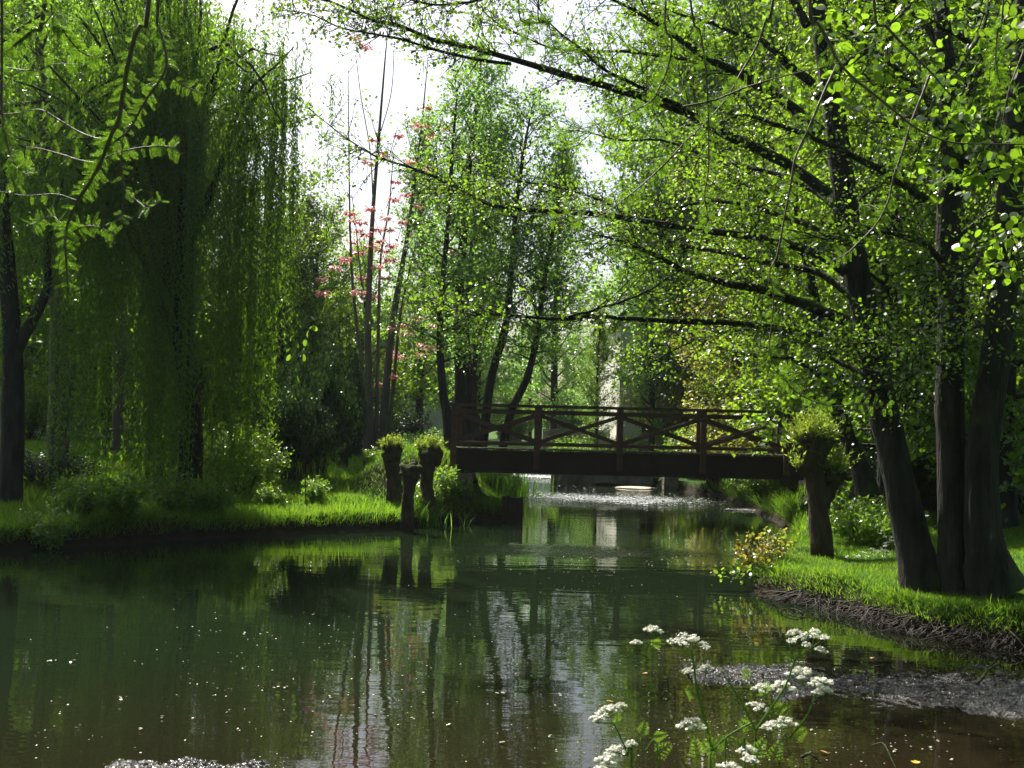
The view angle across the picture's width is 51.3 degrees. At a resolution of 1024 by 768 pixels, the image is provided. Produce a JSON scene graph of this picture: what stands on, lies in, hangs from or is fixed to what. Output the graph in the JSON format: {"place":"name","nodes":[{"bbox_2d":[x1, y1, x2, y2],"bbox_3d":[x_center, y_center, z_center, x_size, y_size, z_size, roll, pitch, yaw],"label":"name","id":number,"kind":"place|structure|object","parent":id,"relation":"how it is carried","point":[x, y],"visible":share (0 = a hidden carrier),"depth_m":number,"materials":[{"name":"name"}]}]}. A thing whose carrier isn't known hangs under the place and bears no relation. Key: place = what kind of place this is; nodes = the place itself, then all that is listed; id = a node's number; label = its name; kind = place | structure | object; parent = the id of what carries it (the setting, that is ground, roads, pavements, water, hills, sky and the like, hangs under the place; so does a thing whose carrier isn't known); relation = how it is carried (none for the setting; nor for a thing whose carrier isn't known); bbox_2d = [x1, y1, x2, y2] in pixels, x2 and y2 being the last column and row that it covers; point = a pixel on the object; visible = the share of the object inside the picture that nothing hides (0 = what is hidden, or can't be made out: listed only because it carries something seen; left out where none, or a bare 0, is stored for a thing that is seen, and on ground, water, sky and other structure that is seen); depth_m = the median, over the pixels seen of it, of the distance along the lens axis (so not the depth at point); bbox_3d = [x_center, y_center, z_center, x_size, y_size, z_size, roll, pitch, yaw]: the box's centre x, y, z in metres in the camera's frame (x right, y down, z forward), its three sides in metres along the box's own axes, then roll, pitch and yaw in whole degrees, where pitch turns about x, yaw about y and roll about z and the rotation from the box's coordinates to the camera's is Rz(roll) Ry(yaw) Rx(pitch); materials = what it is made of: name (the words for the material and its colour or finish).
{"place":"outdoors","nodes":[
{"label":"outdoors","id":0,"kind":"place"},
{"bbox_2d":[10,0,742,416],"label":"sky","id":1,"kind":"structure","parent":0,"point":[407,91],"materials":[{"name":"white"}]},
{"bbox_2d":[0,477,1023,767],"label":"water","id":2,"kind":"structure","parent":0,"point":[466,597],"depth_m":10.40,"materials":[{"name":"green liquid"}]},
{"bbox_2d":[103,756,284,767],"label":"mud bar","id":3,"kind":"object","parent":2,"relation":"in","point":[189,762],"visible":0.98,"depth_m":6.76,"materials":[{"name":"grey gravel"}]},
{"bbox_2d":[501,496,522,522],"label":"timber pile wall","id":4,"kind":"structure","parent":2,"relation":"in","point":[510,513],"depth_m":24.43,"materials":[{"name":"wood"}]},
{"bbox_2d":[523,477,728,507],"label":"foam flecks","id":5,"kind":"object","parent":2,"relation":"on","point":[595,497],"visible":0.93,"depth_m":33.58,"materials":[{"name":"white liquid"}]},
{"bbox_2d":[679,656,1023,717],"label":"mud bar","id":6,"kind":"object","parent":2,"relation":"in","point":[983,704],"visible":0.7,"depth_m":9.27,"materials":[{"name":"grey gravel"}]},
{"bbox_2d":[712,660,1023,714],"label":"twig litter","id":7,"kind":"object","parent":6,"relation":"on","point":[919,681],"visible":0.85,"depth_m":9.42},
{"bbox_2d":[0,417,1023,651],"bbox_3d":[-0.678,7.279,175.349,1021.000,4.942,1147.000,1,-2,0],"label":"ground","id":8,"kind":"structure","parent":0,"point":[148,535],"depth_m":19.44,"materials":[{"name":"green plant"}]},
{"bbox_2d":[0,368,80,440],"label":"shrub","id":9,"kind":"object","parent":8,"relation":"on","point":[32,411],"visible":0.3,"depth_m":33.47,"materials":[{"name":"green plant"}]},
{"bbox_2d":[15,501,84,549],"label":"herb clump","id":10,"kind":"object","parent":8,"relation":"on","point":[47,534],"visible":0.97,"depth_m":17.48,"materials":[{"name":"green plant"}]},
{"bbox_2d":[0,0,126,370],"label":"broadleaf tree","id":11,"kind":"object","parent":8,"relation":"on","point":[45,51],"visible":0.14,"depth_m":27.49,"materials":[{"name":"green plant"}]},
{"bbox_2d":[23,445,107,485],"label":"shrub","id":12,"kind":"object","parent":8,"relation":"on","point":[30,471],"visible":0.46,"depth_m":22.45,"materials":[{"name":"green plant"}]},
{"bbox_2d":[0,0,130,504],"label":"woodland tree","id":13,"kind":"object","parent":8,"relation":"on","point":[12,425],"visible":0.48,"depth_m":20.42,"materials":[{"name":"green plant"}]},
{"bbox_2d":[0,127,135,424],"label":"bright tree","id":14,"kind":"object","parent":8,"relation":"on","point":[29,348],"visible":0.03,"depth_m":36.27,"materials":[{"name":"green plant"}]},
{"bbox_2d":[3,0,140,470],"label":"woodland tree","id":15,"kind":"object","parent":8,"relation":"on","point":[55,413],"visible":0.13,"depth_m":23.93,"materials":[{"name":"brown plant"}]},
{"bbox_2d":[40,467,111,519],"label":"herb clump","id":16,"kind":"object","parent":8,"relation":"on","point":[80,495],"visible":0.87,"depth_m":18.54,"materials":[{"name":"green plant"}]},
{"bbox_2d":[5,0,228,437],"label":"broadleaf tree","id":17,"kind":"object","parent":8,"relation":"on","point":[72,369],"visible":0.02,"depth_m":35.39,"materials":[{"name":"green plant"}]},
{"bbox_2d":[88,466,160,521],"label":"herb clump","id":18,"kind":"object","parent":8,"relation":"on","point":[121,498],"visible":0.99,"depth_m":18.76,"materials":[{"name":"green plant"}]},
{"bbox_2d":[58,203,241,436],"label":"bright tree","id":19,"kind":"object","parent":8,"relation":"on","point":[97,370],"visible":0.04,"depth_m":34.86,"materials":[{"name":"green plant"}]},
{"bbox_2d":[68,0,238,452],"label":"woodland tree","id":20,"kind":"object","parent":8,"relation":"on","point":[117,420],"visible":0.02,"depth_m":27.83,"materials":[{"name":"brown plant"}]},
{"bbox_2d":[0,0,345,525],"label":"weeping willow","id":21,"kind":"object","parent":8,"relation":"on","point":[165,238],"visible":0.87,"depth_m":20.71,"materials":[{"name":"green plant"}]},
{"bbox_2d":[143,468,209,513],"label":"herb clump","id":22,"kind":"object","parent":8,"relation":"on","point":[167,498],"visible":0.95,"depth_m":19.98,"materials":[{"name":"green plant"}]},
{"bbox_2d":[117,128,265,438],"bbox_3d":[-11.022,-3.624,37.033,6.704,12.054,7.682,-1,-3,45],"label":"bright tree","id":23,"kind":"object","parent":8,"relation":"on","point":[201,383],"visible":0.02,"depth_m":36.32,"materials":[{"name":"green plant"}]},
{"bbox_2d":[65,0,347,428],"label":"broadleaf tree","id":24,"kind":"object","parent":8,"relation":"on","point":[214,23],"visible":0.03,"depth_m":39.62,"materials":[{"name":"green plant"}]},
{"bbox_2d":[186,475,237,515],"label":"herb clump","id":25,"kind":"object","parent":8,"relation":"on","point":[201,505],"visible":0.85,"depth_m":20.43,"materials":[{"name":"green plant"}]},
{"bbox_2d":[177,412,294,495],"bbox_3d":[-6.208,1.577,23.910,2.311,2.017,2.727,3,-3,-32],"label":"shrub","id":26,"kind":"object","parent":8,"relation":"on","point":[275,465],"visible":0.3,"depth_m":23.64,"materials":[{"name":"green plant"}]},
{"bbox_2d":[128,236,356,440],"bbox_3d":[-10.318,-1.697,40.000,9.308,8.248,8.566,2,-2,-3],"label":"thicket","id":27,"kind":"object","parent":8,"relation":"on","point":[285,325],"visible":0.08,"depth_m":38.03,"materials":[{"name":"green plant"}]},
{"bbox_2d":[0,442,525,542],"bbox_3d":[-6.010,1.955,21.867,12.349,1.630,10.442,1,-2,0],"label":"grass","id":28,"kind":"structure","parent":8,"relation":"on","point":[29,495],"depth_m":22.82,"materials":[{"name":"green plant"}]},
{"bbox_2d":[24,434,518,497],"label":"grass","id":29,"kind":"structure","parent":8,"relation":"on","point":[356,461],"depth_m":29.48,"materials":[{"name":"green plant"}]},
{"bbox_2d":[205,212,343,426],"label":"bright tree","id":30,"kind":"object","parent":8,"relation":"on","point":[305,306],"visible":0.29,"depth_m":36.79,"materials":[{"name":"green plant"}]},
{"bbox_2d":[251,364,338,481],"bbox_3d":[-5.351,0.989,25.942,1.980,3.025,2.337,3,-3,-31],"label":"shrub","id":31,"kind":"object","parent":8,"relation":"on","point":[289,432],"visible":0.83,"depth_m":25.61,"materials":[{"name":"green plant"}]},
{"bbox_2d":[231,175,397,410],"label":"bright tree","id":32,"kind":"object","parent":8,"relation":"on","point":[320,220],"visible":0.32,"depth_m":38.59,"materials":[{"name":"green plant"}]},
{"bbox_2d":[269,319,361,476],"bbox_3d":[-5.070,0.479,27.533,2.337,4.321,1.980,1,-2,-1],"label":"shrub","id":33,"kind":"object","parent":8,"relation":"on","point":[331,399],"visible":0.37,"depth_m":27.40,"materials":[{"name":"green plant"}]},
{"bbox_2d":[213,251,428,404],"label":"thicket","id":34,"kind":"object","parent":8,"relation":"on","point":[408,385],"visible":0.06,"depth_m":41.52,"materials":[{"name":"green plant"}]},
{"bbox_2d":[324,319,367,467],"bbox_3d":[-5.003,0.442,32.003,1.320,4.897,1.558,0,-3,28],"label":"shrub","id":35,"kind":"object","parent":8,"relation":"on","point":[357,374],"visible":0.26,"depth_m":31.90,"materials":[{"name":"green plant"}]},
{"bbox_2d":[317,233,433,455],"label":"bright tree","id":36,"kind":"object","parent":8,"relation":"on","point":[383,317],"visible":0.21,"depth_m":42.87,"materials":[{"name":"green plant"}]},
{"bbox_2d":[315,29,462,467],"bbox_3d":[-4.193,-4.110,33.140,5.396,13.991,3.146,1,-2,15],"label":"pink leaved tree","id":37,"kind":"object","parent":8,"relation":"on","point":[376,424],"visible":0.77,"depth_m":32.96,"materials":[{"name":"grey plant"}]},
{"bbox_2d":[375,433,404,504],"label":"pollard willow","id":38,"kind":"object","parent":8,"relation":"on","point":[392,448],"visible":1,"depth_m":24.00,"materials":[{"name":"green plant"}]},
{"bbox_2d":[332,298,449,450],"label":"thicket","id":39,"kind":"object","parent":8,"relation":"on","point":[411,396],"visible":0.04,"depth_m":49.94,"materials":[{"name":"green plant"}]},
{"bbox_2d":[378,402,442,439],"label":"shrub","id":40,"kind":"object","parent":8,"relation":"on","point":[414,424],"visible":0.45,"depth_m":46.21,"materials":[{"name":"green plant"}]},
{"bbox_2d":[378,382,443,438],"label":"cottage","id":41,"kind":"structure","parent":8,"relation":"on","point":[436,419],"depth_m":58.97,"materials":[{"name":"stone"}]},
{"bbox_2d":[399,459,423,532],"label":"pollard willow","id":42,"kind":"object","parent":8,"relation":"on","point":[412,471],"visible":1,"depth_m":21.70,"materials":[{"name":"brown plant"}]},
{"bbox_2d":[376,109,456,431],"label":"riverside tree","id":43,"kind":"object","parent":8,"relation":"on","point":[423,381],"visible":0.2,"depth_m":49.88,"materials":[{"name":"green plant"}]},
{"bbox_2d":[413,434,446,517],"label":"pollard willow","id":44,"kind":"object","parent":8,"relation":"on","point":[430,452],"visible":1,"depth_m":23.21,"materials":[{"name":"green plant"}]},
{"bbox_2d":[369,58,502,450],"bbox_3d":[-2.199,-3.240,31.116,3.911,12.686,3.743,1,-2,0],"label":"slender tree","id":45,"kind":"object","parent":8,"relation":"on","point":[449,276],"visible":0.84,"depth_m":31.08,"materials":[{"name":"green plant"}]},
{"bbox_2d":[433,464,476,502],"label":"herb clump","id":46,"kind":"object","parent":8,"relation":"on","point":[459,489],"visible":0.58,"depth_m":24.42,"materials":[{"name":"green plant"}]},
{"bbox_2d":[404,90,525,446],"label":"slender tree","id":47,"kind":"object","parent":8,"relation":"on","point":[469,392],"visible":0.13,"depth_m":34.44,"materials":[{"name":"green plant"}]},
{"bbox_2d":[413,21,524,446],"bbox_3d":[-1.287,-3.981,33.309,3.619,14.679,4.012,1,-2,0],"label":"slender tree","id":48,"kind":"object","parent":8,"relation":"on","point":[460,388],"visible":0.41,"depth_m":33.03,"materials":[{"name":"green plant"}]},
{"bbox_2d":[417,148,533,446],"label":"slender tree","id":49,"kind":"object","parent":8,"relation":"on","point":[474,364],"visible":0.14,"depth_m":35.95,"materials":[{"name":"green plant"}]},
{"bbox_2d":[444,176,519,446],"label":"riverside tree","id":50,"kind":"object","parent":8,"relation":"on","point":[480,397],"visible":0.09,"depth_m":43.28,"materials":[{"name":"green plant"}]},
{"bbox_2d":[433,75,578,472],"bbox_3d":[-0.079,-3.062,32.199,4.404,12.734,3.912,0,-3,39],"label":"slender tree","id":51,"kind":"object","parent":8,"relation":"on","point":[493,368],"visible":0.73,"depth_m":32.00,"materials":[{"name":"green plant"}]},
{"bbox_2d":[0,0,1023,416],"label":"overhanging branches","id":52,"kind":"object","parent":8,"relation":"on","point":[16,166],"visible":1,"depth_m":5.14,"materials":[{"name":"green plant"}]},
{"bbox_2d":[480,380,546,441],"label":"thicket","id":53,"kind":"object","parent":8,"relation":"on","point":[521,428],"visible":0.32,"depth_m":59.59,"materials":[{"name":"green plant"}]},
{"bbox_2d":[499,311,564,437],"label":"bright tree","id":54,"kind":"object","parent":8,"relation":"on","point":[530,402],"visible":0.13,"depth_m":65.75,"materials":[{"name":"green plant"}]},
{"bbox_2d":[472,131,601,446],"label":"slender tree","id":55,"kind":"object","parent":8,"relation":"on","point":[537,331],"visible":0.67,"depth_m":31.42,"materials":[{"name":"green plant"}]},
{"bbox_2d":[511,116,605,430],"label":"riverside tree","id":56,"kind":"object","parent":8,"relation":"on","point":[542,375],"visible":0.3,"depth_m":50.88,"materials":[{"name":"green plant"}]},
{"bbox_2d":[536,381,599,430],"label":"thicket","id":57,"kind":"object","parent":8,"relation":"on","point":[572,420],"visible":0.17,"depth_m":63.10,"materials":[{"name":"green plant"}]},
{"bbox_2d":[572,299,625,449],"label":"riverside tree","id":58,"kind":"object","parent":8,"relation":"on","point":[604,356],"visible":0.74,"depth_m":43.92,"materials":[{"name":"green plant"}]},
{"bbox_2d":[568,475,653,484],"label":"quay wall","id":59,"kind":"structure","parent":8,"relation":"on","point":[588,479],"depth_m":41.88,"materials":[{"name":"stone"}]},
{"bbox_2d":[584,182,676,380],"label":"broadleaf tree","id":60,"kind":"object","parent":8,"relation":"on","point":[613,308],"visible":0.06,"depth_m":63.56,"materials":[{"name":"green plant"}]},
{"bbox_2d":[589,702,671,767],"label":"cow parsley","id":61,"kind":"object","parent":8,"relation":"on","point":[629,744],"visible":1,"depth_m":2.96,"materials":[{"name":"white plant"}]},
{"bbox_2d":[258,0,1010,593],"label":"alder tree","id":62,"kind":"object","parent":8,"relation":"on","point":[916,554],"visible":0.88,"depth_m":13.65,"materials":[{"name":"green plant"}]},
{"bbox_2d":[595,262,700,450],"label":"mill house","id":63,"kind":"structure","parent":8,"relation":"on","point":[629,428],"depth_m":49.15,"materials":[{"name":"stone"}]},
{"bbox_2d":[613,193,690,453],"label":"riverside tree","id":64,"kind":"object","parent":8,"relation":"on","point":[651,403],"visible":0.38,"depth_m":43.90,"materials":[{"name":"green plant"}]},
{"bbox_2d":[616,351,712,451],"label":"thicket","id":65,"kind":"object","parent":8,"relation":"on","point":[676,420],"visible":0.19,"depth_m":44.70,"materials":[{"name":"green plant"}]},
{"bbox_2d":[551,0,779,397],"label":"broadleaf tree","id":66,"kind":"object","parent":8,"relation":"on","point":[653,127],"visible":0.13,"depth_m":45.85,"materials":[{"name":"green plant"}]},
{"bbox_2d":[630,625,754,767],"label":"cow parsley","id":67,"kind":"object","parent":8,"relation":"on","point":[705,668],"visible":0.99,"depth_m":3.12,"materials":[{"name":"white plant"}]},
{"bbox_2d":[592,0,851,403],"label":"broadleaf tree","id":68,"kind":"object","parent":8,"relation":"on","point":[723,4],"visible":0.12,"depth_m":41.96,"materials":[{"name":"green plant"}]},
{"bbox_2d":[669,394,777,489],"bbox_3d":[7.810,1.737,33.034,5.725,3.601,4.404,2,-2,-4],"label":"shrub","id":69,"kind":"object","parent":8,"relation":"on","point":[716,432],"visible":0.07,"depth_m":32.73,"materials":[{"name":"green plant"}]},
{"bbox_2d":[665,239,786,482],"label":"bright tree","id":70,"kind":"object","parent":8,"relation":"on","point":[685,352],"visible":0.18,"depth_m":35.04,"materials":[{"name":"green plant"}]},
{"bbox_2d":[688,736,783,767],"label":"cow parsley","id":71,"kind":"object","parent":8,"relation":"on","point":[744,749],"visible":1,"depth_m":2.85,"materials":[{"name":"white plant"}]},
{"bbox_2d":[674,108,807,428],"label":"broadleaf tree","id":72,"kind":"object","parent":8,"relation":"on","point":[713,387],"visible":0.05,"depth_m":33.98,"materials":[{"name":"green plant"}]},
{"bbox_2d":[710,549,776,588],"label":"seedling","id":73,"kind":"object","parent":8,"relation":"on","point":[760,572],"visible":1,"depth_m":14.86,"materials":[{"name":"green plant"}]},
{"bbox_2d":[687,478,806,524],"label":"grass","id":74,"kind":"structure","parent":8,"relation":"on","point":[792,504],"depth_m":27.67,"materials":[{"name":"green plant"}]},
{"bbox_2d":[649,23,854,406],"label":"broadleaf tree","id":75,"kind":"object","parent":8,"relation":"on","point":[675,140],"visible":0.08,"depth_m":40.89,"materials":[{"name":"green plant"}]},
{"bbox_2d":[730,532,785,577],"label":"seedling","id":76,"kind":"object","parent":8,"relation":"on","point":[746,556],"visible":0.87,"depth_m":15.14,"materials":[{"name":"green plant"}]},
{"bbox_2d":[723,451,799,504],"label":"shrub","id":77,"kind":"object","parent":8,"relation":"on","point":[768,486],"visible":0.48,"depth_m":28.62,"materials":[{"name":"green plant"}]},
{"bbox_2d":[746,523,798,561],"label":"seedling","id":78,"kind":"object","parent":8,"relation":"on","point":[781,545],"visible":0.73,"depth_m":15.93,"materials":[{"name":"yellow plant"}]},
{"bbox_2d":[721,628,833,767],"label":"cow parsley","id":79,"kind":"object","parent":8,"relation":"on","point":[812,682],"visible":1,"depth_m":3.02,"materials":[{"name":"white plant"}]},
{"bbox_2d":[656,73,913,498],"bbox_3d":[5.478,-2.132,20.843,5.241,8.556,4.305,1,-2,0],"label":"alder tree","id":80,"kind":"object","parent":8,"relation":"on","point":[864,482],"visible":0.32,"depth_m":20.31,"materials":[{"name":"green plant"}]},
{"bbox_2d":[691,145,903,443],"bbox_3d":[8.472,-1.959,30.984,6.094,10.958,6.984,2,-2,-6],"label":"bright tree","id":81,"kind":"object","parent":8,"relation":"on","point":[740,368],"visible":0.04,"depth_m":31.07,"materials":[{"name":"green plant"}]},
{"bbox_2d":[721,332,914,455],"bbox_3d":[8.822,0.201,28.127,6.230,5.999,6.769,0,-2,22],"label":"thicket","id":82,"kind":"object","parent":8,"relation":"on","point":[764,401],"visible":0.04,"depth_m":27.69,"materials":[{"name":"green plant"}]},
{"bbox_2d":[781,405,861,557],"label":"pollard willow","id":83,"kind":"object","parent":8,"relation":"on","point":[823,482],"visible":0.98,"depth_m":16.33,"materials":[{"name":"green plant"}]},
{"bbox_2d":[799,480,875,510],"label":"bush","id":84,"kind":"object","parent":8,"relation":"on","point":[851,495],"visible":0.11,"depth_m":24.67,"materials":[{"name":"green plant"}]},
{"bbox_2d":[448,403,873,480],"bbox_3d":[3.527,1.383,25.358,10.060,1.603,1.190,1,-2,0],"label":"footbridge","id":85,"kind":"object","parent":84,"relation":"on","point":[700,462],"visible":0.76,"depth_m":24.89,"materials":[{"name":"wood"}]},
{"bbox_2d":[671,0,1023,594],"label":"alder tree","id":86,"kind":"object","parent":8,"relation":"on","point":[949,415],"visible":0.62,"depth_m":12.73,"materials":[{"name":"green plant"}]},
{"bbox_2d":[738,0,963,325],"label":"broadleaf tree","id":87,"kind":"object","parent":8,"relation":"on","point":[801,42],"visible":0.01,"depth_m":35.51,"materials":[{"name":"green plant"}]},
{"bbox_2d":[735,128,971,411],"bbox_3d":[8.611,-2.360,26.979,5.180,9.315,5.936,2,-2,-16],"label":"bright tree","id":88,"kind":"object","parent":8,"relation":"on","point":[797,397],"visible":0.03,"depth_m":26.61,"materials":[{"name":"green plant"}]},
{"bbox_2d":[828,486,878,536],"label":"herb clump","id":89,"kind":"object","parent":8,"relation":"on","point":[838,508],"visible":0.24,"depth_m":18.89,"materials":[{"name":"green plant"}]},
{"bbox_2d":[829,496,881,544],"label":"herb clump","id":90,"kind":"object","parent":8,"relation":"on","point":[850,520],"visible":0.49,"depth_m":17.38,"materials":[{"name":"green plant"}]},
{"bbox_2d":[714,0,1023,516],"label":"bright tree","id":91,"kind":"object","parent":8,"relation":"on","point":[887,288],"visible":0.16,"depth_m":19.46,"materials":[{"name":"green plant"}]},
{"bbox_2d":[851,504,894,549],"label":"herb clump","id":92,"kind":"object","parent":8,"relation":"on","point":[874,534],"visible":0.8,"depth_m":16.68,"materials":[{"name":"green plant"}]},
{"bbox_2d":[732,470,1023,531],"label":"grass","id":93,"kind":"structure","parent":8,"relation":"on","point":[803,513],"depth_m":24.33,"materials":[{"name":"green plant"}]},
{"bbox_2d":[747,0,1023,515],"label":"broadleaf tree","id":94,"kind":"object","parent":8,"relation":"on","point":[933,506],"visible":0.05,"depth_m":21.70,"materials":[{"name":"green plant"}]},
{"bbox_2d":[753,587,1023,653],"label":"exposed roots","id":95,"kind":"object","parent":8,"relation":"hanging from","point":[863,613],"visible":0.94,"depth_m":12.02,"materials":[{"name":"brown wood"}]},
{"bbox_2d":[843,376,936,510],"bbox_3d":[8.218,1.063,22.027,3.116,3.745,2.641,2,-2,-8],"label":"shrub","id":96,"kind":"object","parent":8,"relation":"on","point":[870,453],"visible":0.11,"depth_m":21.54,"materials":[{"name":"green plant"}]},
{"bbox_2d":[758,515,1023,639],"bbox_3d":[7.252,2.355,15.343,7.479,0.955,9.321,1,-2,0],"label":"grass","id":97,"kind":"structure","parent":8,"relation":"on","point":[871,573],"depth_m":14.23,"materials":[{"name":"green plant"}]},
{"bbox_2d":[780,0,1023,528],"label":"bright tree","id":98,"kind":"object","parent":8,"relation":"on","point":[1010,456],"visible":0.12,"depth_m":18.72,"materials":[{"name":"green plant"}]},
{"bbox_2d":[803,0,1023,597],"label":"alder tree","id":99,"kind":"object","parent":8,"relation":"on","point":[990,568],"visible":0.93,"depth_m":11.75,"materials":[{"name":"green plant"}]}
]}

